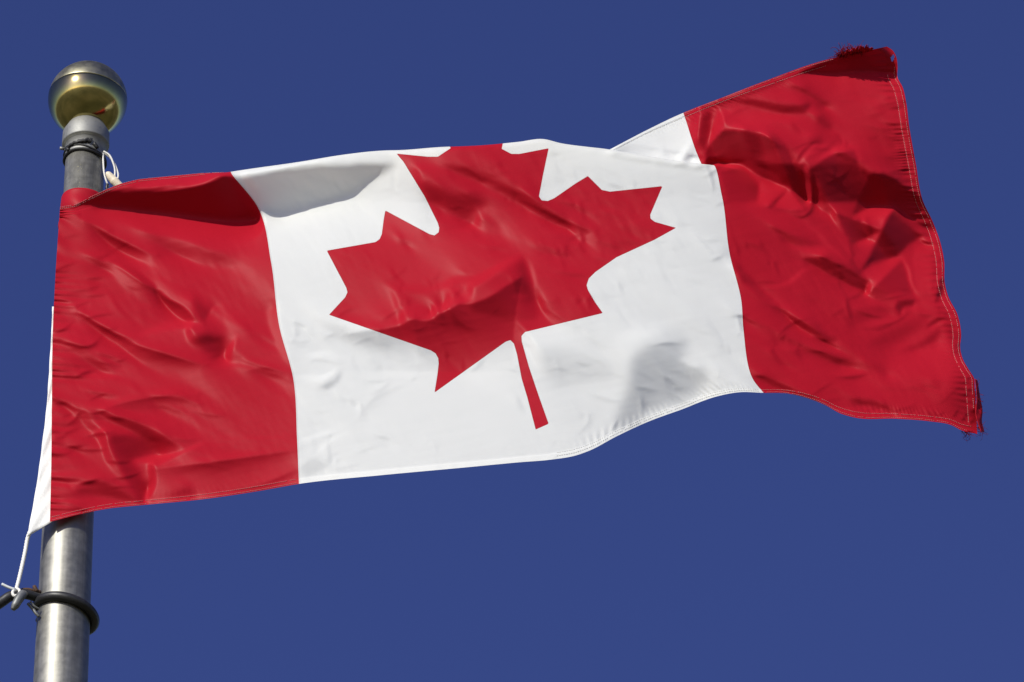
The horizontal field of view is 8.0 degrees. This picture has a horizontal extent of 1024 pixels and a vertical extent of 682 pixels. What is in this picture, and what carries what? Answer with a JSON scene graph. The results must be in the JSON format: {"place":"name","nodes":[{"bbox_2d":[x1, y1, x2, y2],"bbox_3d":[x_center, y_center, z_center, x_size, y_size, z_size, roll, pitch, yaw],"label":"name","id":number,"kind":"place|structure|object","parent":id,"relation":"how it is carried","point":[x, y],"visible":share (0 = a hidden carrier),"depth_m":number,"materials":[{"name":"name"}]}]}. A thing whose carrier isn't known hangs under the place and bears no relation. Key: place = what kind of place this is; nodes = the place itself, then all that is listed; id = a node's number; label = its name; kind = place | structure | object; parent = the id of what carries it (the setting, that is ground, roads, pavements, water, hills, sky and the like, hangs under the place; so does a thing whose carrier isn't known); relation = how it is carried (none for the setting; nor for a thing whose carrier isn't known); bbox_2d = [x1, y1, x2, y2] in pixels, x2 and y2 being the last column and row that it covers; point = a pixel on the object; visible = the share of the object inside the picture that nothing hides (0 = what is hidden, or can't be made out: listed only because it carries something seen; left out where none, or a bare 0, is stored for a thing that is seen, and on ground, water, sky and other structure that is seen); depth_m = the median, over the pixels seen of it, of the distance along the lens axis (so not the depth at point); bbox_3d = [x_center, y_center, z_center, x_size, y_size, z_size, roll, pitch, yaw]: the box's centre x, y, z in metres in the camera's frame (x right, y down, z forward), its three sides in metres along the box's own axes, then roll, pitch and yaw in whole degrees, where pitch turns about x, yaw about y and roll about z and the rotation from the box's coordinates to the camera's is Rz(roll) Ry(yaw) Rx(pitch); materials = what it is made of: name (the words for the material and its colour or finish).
{"place":"outdoors","nodes":[
{"label":"outdoors","id":0,"kind":"place"},
{"bbox_2d":[0,0,1023,681],"label":"sky","id":1,"kind":"structure","parent":0,"point":[738,536],"materials":[{"name":"blue"}]},
{"label":"ground","id":2,"kind":"structure","parent":0,"visible":0},
{"bbox_2d":[33,60,127,681],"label":"flagpole","id":3,"kind":"object","parent":2,"relation":"on","point":[87,99],"visible":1,"depth_m":14.65,"materials":[{"name":"metal"}]},
{"bbox_2d":[11,585,40,617],"bbox_3d":[-0.968,0.511,14.539,0.062,0.080,0.037,8,-39,-10],"label":"snap hook","id":4,"kind":"object","parent":3,"relation":"attached to","point":[20,597],"visible":1,"depth_m":14.53,"materials":[{"name":"grey metal"}]},
{"bbox_2d":[0,589,99,634],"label":"cable loop","id":5,"kind":"object","parent":3,"relation":"attached to","point":[84,605],"visible":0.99,"depth_m":14.53,"materials":[{"name":"black rubber"}]},
{"bbox_2d":[1,583,14,589],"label":"cable tie","id":6,"kind":"object","parent":5,"relation":"attached to","point":[7,586],"visible":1,"depth_m":14.54,"materials":[{"name":"plastic"}]},
{"bbox_2d":[63,138,106,168],"bbox_3d":[-0.896,-0.385,15.298,0.093,0.036,0.097,0,-38,0],"label":"black strap","id":7,"kind":"object","parent":3,"relation":"attached to","point":[79,142],"visible":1,"depth_m":15.27,"materials":[{"name":"black rubber"}]},
{"bbox_2d":[102,151,121,188],"bbox_3d":[-0.835,-0.350,15.255,0.050,0.110,0.019,5,-38,-7],"label":"line loop","id":8,"kind":"object","parent":3,"relation":"hanging from","point":[113,180],"visible":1,"depth_m":15.24,"materials":[{"name":"white fabric"}]},
{"bbox_2d":[27,41,985,536],"bbox_3d":[0.004,-0.101,15.019,1.950,1.278,0.184,1,-38,-2],"label":"flag","id":9,"kind":"object","parent":3,"relation":"attached to","point":[353,315],"visible":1,"depth_m":14.99,"materials":[{"name":"fabric"}]},
{"bbox_2d":[11,532,30,596],"bbox_3d":[-0.980,0.446,14.597,0.018,0.187,0.047,-22,-43,25],"label":"white cord","id":10,"kind":"object","parent":9,"relation":"hanging from","point":[22,564],"visible":1,"depth_m":14.60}
]}

